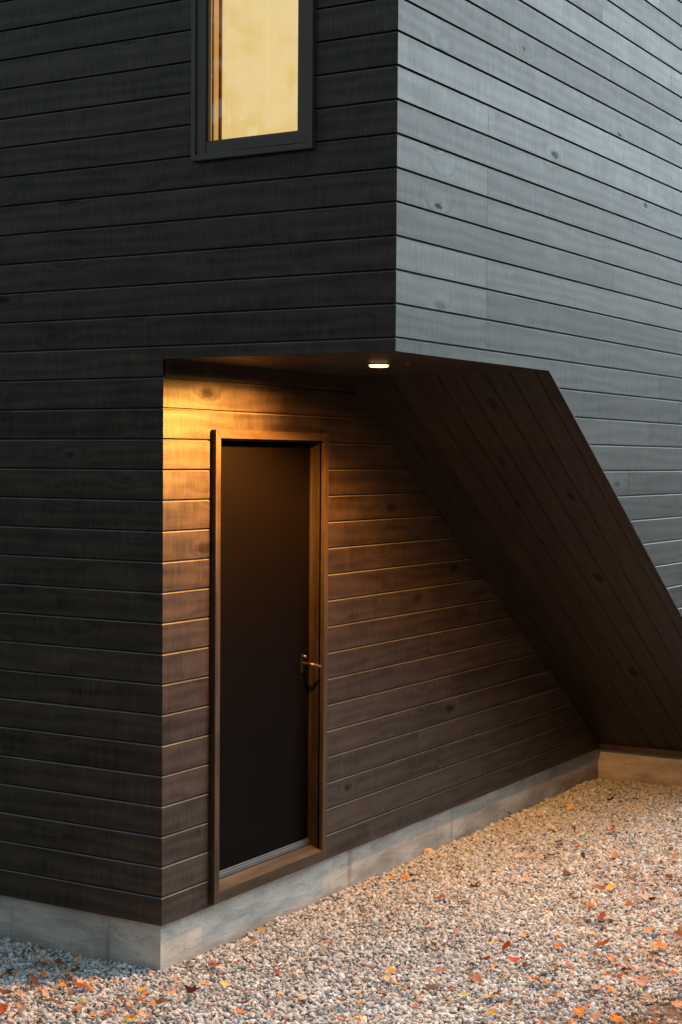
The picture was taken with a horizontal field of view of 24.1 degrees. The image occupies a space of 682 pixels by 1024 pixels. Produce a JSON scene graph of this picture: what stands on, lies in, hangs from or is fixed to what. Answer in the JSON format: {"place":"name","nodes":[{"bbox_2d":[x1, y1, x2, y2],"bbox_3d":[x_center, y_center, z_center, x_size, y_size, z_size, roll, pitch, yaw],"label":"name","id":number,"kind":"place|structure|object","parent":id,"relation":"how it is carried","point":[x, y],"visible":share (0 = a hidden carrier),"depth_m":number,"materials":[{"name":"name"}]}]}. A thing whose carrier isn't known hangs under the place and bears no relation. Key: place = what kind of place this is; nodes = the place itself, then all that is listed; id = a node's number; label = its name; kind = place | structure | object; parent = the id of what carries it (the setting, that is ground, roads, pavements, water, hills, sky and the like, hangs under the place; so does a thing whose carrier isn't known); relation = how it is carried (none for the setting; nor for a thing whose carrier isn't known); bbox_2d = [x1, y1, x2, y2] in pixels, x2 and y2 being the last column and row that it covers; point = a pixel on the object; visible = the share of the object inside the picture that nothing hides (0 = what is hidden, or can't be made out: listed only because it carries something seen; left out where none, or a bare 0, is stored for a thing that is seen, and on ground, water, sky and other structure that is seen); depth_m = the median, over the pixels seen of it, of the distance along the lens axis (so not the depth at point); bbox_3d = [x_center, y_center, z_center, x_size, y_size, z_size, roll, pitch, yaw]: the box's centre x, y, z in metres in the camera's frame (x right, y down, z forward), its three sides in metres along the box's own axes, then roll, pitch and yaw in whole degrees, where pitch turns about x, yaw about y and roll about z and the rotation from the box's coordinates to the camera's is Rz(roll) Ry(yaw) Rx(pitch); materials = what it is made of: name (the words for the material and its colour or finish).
{"place":"outdoors","nodes":[
{"label":"outdoors","id":0,"kind":"place"},
{"bbox_2d":[0,779,681,1023],"bbox_3d":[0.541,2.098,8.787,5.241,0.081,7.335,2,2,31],"label":"gravel bed","id":1,"kind":"object","parent":0,"point":[242,988],"visible":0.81,"depth_m":7.65,"materials":[{"name":"beige gravel"}]},
{"bbox_2d":[30,973,38,987],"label":"fallen leaf","id":2,"kind":"object","parent":1,"relation":"on","point":[34,979],"visible":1,"depth_m":7.16,"materials":[{"name":"brown plant"}]},
{"bbox_2d":[38,970,46,976],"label":"fallen leaf","id":3,"kind":"object","parent":1,"relation":"on","point":[43,973],"visible":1,"depth_m":7.25,"materials":[{"name":"orange plant"}]},
{"bbox_2d":[48,997,58,1005],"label":"fallen leaf","id":4,"kind":"object","parent":1,"relation":"on","point":[54,1000],"visible":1,"depth_m":6.88,"materials":[{"name":"brown plant"}]},
{"bbox_2d":[116,1016,138,1022],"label":"fallen leaf","id":5,"kind":"object","parent":1,"relation":"on","point":[125,1018],"visible":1,"depth_m":6.69,"materials":[{"name":"yellow plant"}]},
{"bbox_2d":[237,1006,246,1014],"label":"fallen leaf","id":6,"kind":"object","parent":1,"relation":"on","point":[241,1011],"visible":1,"depth_m":6.76,"materials":[{"name":"orange plant"}]},
{"bbox_2d":[298,995,308,999],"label":"fallen leaf","id":7,"kind":"object","parent":1,"relation":"on","point":[300,997],"visible":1,"depth_m":6.97,"materials":[{"name":"orange plant"}]},
{"bbox_2d":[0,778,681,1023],"bbox_3d":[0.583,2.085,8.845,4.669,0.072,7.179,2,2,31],"label":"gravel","id":8,"kind":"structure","parent":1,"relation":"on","point":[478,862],"depth_m":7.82,"materials":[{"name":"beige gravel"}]},
{"bbox_2d":[0,989,10,993],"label":"fallen leaf","id":9,"kind":"object","parent":8,"relation":"on","point":[7,991],"visible":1,"depth_m":6.99,"materials":[{"name":"brown plant"}]},
{"bbox_2d":[0,1002,13,1014],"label":"fallen leaf","id":10,"kind":"object","parent":8,"relation":"on","point":[3,1007],"visible":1,"depth_m":6.78,"materials":[{"name":"plant"}]},
{"bbox_2d":[17,1004,27,1011],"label":"fallen leaf","id":11,"kind":"object","parent":8,"relation":"on","point":[22,1007],"visible":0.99,"depth_m":6.78,"materials":[{"name":"brown plant"}]},
{"bbox_2d":[42,987,48,996],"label":"fallen leaf","id":12,"kind":"object","parent":8,"relation":"on","point":[45,992],"visible":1,"depth_m":6.97,"materials":[{"name":"orange plant"}]},
{"bbox_2d":[55,958,63,963],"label":"fallen leaf","id":13,"kind":"object","parent":8,"relation":"on","point":[58,960],"visible":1,"depth_m":7.43,"materials":[{"name":"red plant"}]},
{"bbox_2d":[72,980,88,988],"bbox_3d":[-1.151,2.089,7.081,0.088,0.022,0.111,19,6,2],"label":"fallen leaf","id":14,"kind":"object","parent":8,"relation":"on","point":[80,984],"visible":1,"depth_m":7.09,"materials":[{"name":"red plant"}]},
{"bbox_2d":[77,977,87,983],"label":"fallen leaf","id":15,"kind":"object","parent":8,"relation":"on","point":[80,980],"visible":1,"depth_m":7.14,"materials":[{"name":"orange plant"}]},
{"bbox_2d":[135,994,146,999],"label":"fallen leaf","id":16,"kind":"object","parent":8,"relation":"on","point":[140,997],"visible":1,"depth_m":6.92,"materials":[{"name":"orange plant"}]},
{"bbox_2d":[137,1010,148,1017],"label":"fallen leaf","id":17,"kind":"object","parent":8,"relation":"on","point":[141,1013],"visible":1,"depth_m":6.72,"materials":[{"name":"orange plant"}]},
{"bbox_2d":[156,998,167,1003],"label":"fallen leaf","id":18,"kind":"object","parent":8,"relation":"on","point":[160,1000],"visible":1,"depth_m":6.89,"materials":[{"name":"brown plant"}]},
{"bbox_2d":[184,984,200,992],"bbox_3d":[-0.654,2.090,7.020,0.092,0.027,0.114,-30,-34,20],"label":"fallen leaf","id":19,"kind":"object","parent":8,"relation":"on","point":[194,988],"visible":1,"depth_m":7.00,"materials":[{"name":"brown plant"}]},
{"bbox_2d":[221,981,229,986],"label":"fallen leaf","id":20,"kind":"object","parent":8,"relation":"on","point":[225,984],"visible":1,"depth_m":7.12,"materials":[{"name":"yellow plant"}]},
{"bbox_2d":[0,794,681,1023],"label":"leaf litter","id":21,"kind":"object","parent":8,"relation":"on","point":[679,1017],"visible":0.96,"depth_m":7.25,"materials":[{"name":"dry leaves"}]},
{"bbox_2d":[413,994,420,1004],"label":"fallen leaf","id":22,"kind":"object","parent":21,"relation":"on","point":[417,998],"visible":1,"depth_m":6.93,"materials":[{"name":"orange plant"}]},
{"bbox_2d":[544,995,554,1003],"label":"fallen leaf","id":23,"kind":"object","parent":21,"relation":"on","point":[549,999],"visible":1,"depth_m":6.93,"materials":[{"name":"orange plant"}]},
{"bbox_2d":[631,982,642,991],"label":"fallen leaf","id":24,"kind":"object","parent":21,"relation":"on","point":[637,986],"visible":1,"depth_m":7.10,"materials":[{"name":"yellow plant"}]},
{"bbox_2d":[643,991,655,1001],"bbox_3d":[1.352,2.113,6.977,0.092,0.017,0.068,7,31,-26],"label":"fallen leaf","id":25,"kind":"object","parent":21,"relation":"on","point":[649,997],"visible":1,"depth_m":6.98,"materials":[{"name":"orange plant"}]},
{"bbox_2d":[424,848,436,854],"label":"fallen leaf","id":26,"kind":"object","parent":8,"relation":"on","point":[430,850],"visible":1,"depth_m":9.57,"materials":[{"name":"orange plant"}]},
{"bbox_2d":[435,894,445,899],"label":"fallen leaf","id":27,"kind":"object","parent":8,"relation":"on","point":[441,896],"visible":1,"depth_m":8.57,"materials":[{"name":"orange plant"}]},
{"bbox_2d":[437,966,445,972],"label":"fallen leaf","id":28,"kind":"object","parent":8,"relation":"on","point":[440,969],"visible":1,"depth_m":7.34,"materials":[{"name":"orange plant"}]},
{"bbox_2d":[451,992,470,995],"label":"fallen leaf","id":29,"kind":"object","parent":8,"relation":"on","point":[463,994],"visible":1,"depth_m":6.99,"materials":[{"name":"yellow plant"}]},
{"bbox_2d":[481,993,492,997],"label":"fallen leaf","id":30,"kind":"object","parent":8,"relation":"on","point":[487,996],"visible":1,"depth_m":6.99,"materials":[{"name":"orange plant"}]},
{"bbox_2d":[487,1008,494,1014],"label":"fallen leaf","id":31,"kind":"object","parent":8,"relation":"on","point":[490,1011],"visible":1,"depth_m":6.78,"materials":[{"name":"plant"}]},
{"bbox_2d":[507,956,519,961],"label":"fallen leaf","id":32,"kind":"object","parent":8,"relation":"on","point":[512,959],"visible":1,"depth_m":7.51,"materials":[{"name":"red plant"}]},
{"bbox_2d":[518,930,527,937],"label":"fallen leaf","id":33,"kind":"object","parent":8,"relation":"on","point":[522,934],"visible":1,"depth_m":7.88,"materials":[{"name":"orange plant"}]},
{"bbox_2d":[521,875,532,881],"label":"fallen leaf","id":34,"kind":"object","parent":8,"relation":"on","point":[526,878],"visible":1,"depth_m":8.94,"materials":[{"name":"orange plant"}]},
{"bbox_2d":[585,928,596,934],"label":"fallen leaf","id":35,"kind":"object","parent":8,"relation":"on","point":[591,932],"visible":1,"depth_m":7.92,"materials":[{"name":"orange plant"}]},
{"bbox_2d":[589,1010,600,1020],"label":"fallen leaf","id":36,"kind":"object","parent":8,"relation":"on","point":[596,1016],"visible":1,"depth_m":6.73,"materials":[{"name":"orange plant"}]},
{"bbox_2d":[591,981,604,991],"bbox_3d":[1.139,2.111,7.098,0.066,0.017,0.086,33,15,35],"label":"fallen leaf","id":37,"kind":"object","parent":8,"relation":"on","point":[594,986],"visible":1,"depth_m":7.11,"materials":[{"name":"orange plant"}]},
{"bbox_2d":[592,885,606,889],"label":"fallen leaf","id":38,"kind":"object","parent":8,"relation":"on","point":[600,887],"visible":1,"depth_m":8.77,"materials":[{"name":"orange plant"}]},
{"bbox_2d":[596,911,604,918],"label":"fallen leaf","id":39,"kind":"object","parent":8,"relation":"on","point":[601,915],"visible":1,"depth_m":8.22,"materials":[{"name":"red plant"}]},
{"bbox_2d":[607,883,612,890],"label":"fallen leaf","id":40,"kind":"object","parent":8,"relation":"on","point":[609,886],"visible":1,"depth_m":8.77,"materials":[{"name":"yellow plant"}]},
{"bbox_2d":[605,913,616,919],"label":"fallen leaf","id":41,"kind":"object","parent":8,"relation":"on","point":[609,917],"visible":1,"depth_m":8.20,"materials":[{"name":"plant"}]},
{"bbox_2d":[606,985,616,994],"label":"fallen leaf","id":42,"kind":"object","parent":8,"relation":"on","point":[610,988],"visible":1,"depth_m":7.09,"materials":[{"name":"orange plant"}]},
{"bbox_2d":[608,1013,622,1021],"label":"fallen leaf","id":43,"kind":"object","parent":8,"relation":"on","point":[615,1018],"visible":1,"depth_m":6.72,"materials":[{"name":"orange plant"}]},
{"bbox_2d":[616,972,624,978],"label":"fallen leaf","id":44,"kind":"object","parent":8,"relation":"on","point":[619,975],"visible":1,"depth_m":7.27,"materials":[{"name":"orange plant"}]},
{"bbox_2d":[630,973,655,985],"bbox_3d":[1.359,2.102,7.185,0.117,0.023,0.089,0,19,27],"label":"fallen leaf","id":45,"kind":"object","parent":8,"relation":"on","point":[642,981],"visible":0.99,"depth_m":7.19,"materials":[{"name":"orange plant"}]},
{"bbox_2d":[638,892,648,899],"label":"fallen leaf","id":46,"kind":"object","parent":8,"relation":"on","point":[641,895],"visible":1,"depth_m":8.61,"materials":[{"name":"orange plant"}]},
{"bbox_2d":[642,924,653,931],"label":"fallen leaf","id":47,"kind":"object","parent":8,"relation":"on","point":[649,929],"visible":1,"depth_m":7.99,"materials":[{"name":"orange plant"}]},
{"bbox_2d":[649,938,667,949],"bbox_3d":[1.533,2.085,7.705,0.102,0.028,0.128,11,6,9],"label":"fallen leaf","id":48,"kind":"object","parent":8,"relation":"on","point":[658,944],"visible":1,"depth_m":7.72,"materials":[{"name":"orange plant"}]},
{"bbox_2d":[671,999,681,1006],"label":"fallen leaf","id":49,"kind":"object","parent":8,"relation":"on","point":[676,1003],"visible":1,"depth_m":6.89,"materials":[{"name":"orange plant"}]},
{"bbox_2d":[673,928,681,936],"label":"fallen leaf","id":50,"kind":"object","parent":8,"relation":"on","point":[678,932],"visible":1,"depth_m":7.94,"materials":[{"name":"plant"}]},
{"bbox_2d":[0,0,681,974],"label":"timber house","id":51,"kind":"structure","parent":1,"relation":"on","point":[302,604],"depth_m":7.68,"materials":[{"name":"dark stained wood"},{"name":"dark bronze metal"},{"name":"concrete"}]},
{"bbox_2d":[191,0,316,161],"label":"window","id":52,"kind":"structure","parent":51,"relation":"in","point":[253,75],"depth_m":7.03,"materials":[{"name":"clear glass"}]},
{"bbox_2d":[208,430,328,904],"bbox_3d":[-0.385,0.727,8.060,0.142,2.269,1.029,2,2,31],"label":"door","id":53,"kind":"structure","parent":51,"relation":"in","point":[269,528],"depth_m":8.12,"materials":[{"name":"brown wood"}]},
{"bbox_2d":[367,363,390,367],"bbox_3d":[0.177,-0.688,7.471,0.112,0.019,0.112,2,2,31],"label":"soffit light","id":54,"kind":"object","parent":51,"relation":"attached to","point":[378,365],"visible":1,"depth_m":7.43,"materials":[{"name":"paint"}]},
{"bbox_2d":[384,971,390,980],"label":"fallen leaf","id":55,"kind":"object","parent":1,"relation":"on","point":[387,976],"visible":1,"depth_m":7.22,"materials":[{"name":"plant"}]},
{"bbox_2d":[425,983,438,990],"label":"fallen leaf","id":56,"kind":"object","parent":1,"relation":"on","point":[433,986],"visible":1,"depth_m":7.09,"materials":[{"name":"brown plant"}]},
{"bbox_2d":[467,968,482,983],"bbox_3d":[0.610,2.103,7.247,0.090,0.013,0.110,-3,32,-43],"label":"fallen leaf","id":57,"kind":"object","parent":1,"relation":"on","point":[475,977],"visible":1,"depth_m":7.25,"materials":[{"name":"orange plant"}]},
{"bbox_2d":[502,938,509,950],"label":"fallen leaf","id":58,"kind":"object","parent":1,"relation":"on","point":[505,945],"visible":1,"depth_m":7.72,"materials":[{"name":"red plant"}]},
{"bbox_2d":[563,869,571,876],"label":"fallen leaf","id":59,"kind":"object","parent":1,"relation":"on","point":[565,872],"visible":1,"depth_m":9.00,"materials":[{"name":"brown plant"}]},
{"bbox_2d":[573,1006,585,1016],"bbox_3d":[1.015,2.118,6.781,0.069,0.020,0.054,14,39,25],"label":"fallen leaf","id":60,"kind":"object","parent":1,"relation":"on","point":[579,1012],"visible":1,"depth_m":6.79,"materials":[{"name":"orange plant"}]},
{"bbox_2d":[587,902,595,907],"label":"fallen leaf","id":61,"kind":"object","parent":1,"relation":"on","point":[592,905],"visible":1,"depth_m":8.43,"materials":[{"name":"orange plant"}]},
{"bbox_2d":[594,938,609,945],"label":"fallen leaf","id":62,"kind":"object","parent":1,"relation":"on","point":[606,941],"visible":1,"depth_m":7.76,"materials":[{"name":"orange plant"}]},
{"bbox_2d":[606,982,681,1023],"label":"gravel","id":63,"kind":"structure","parent":1,"relation":"on","point":[651,1013],"depth_m":6.85,"materials":[{"name":"gravel"}]}
]}

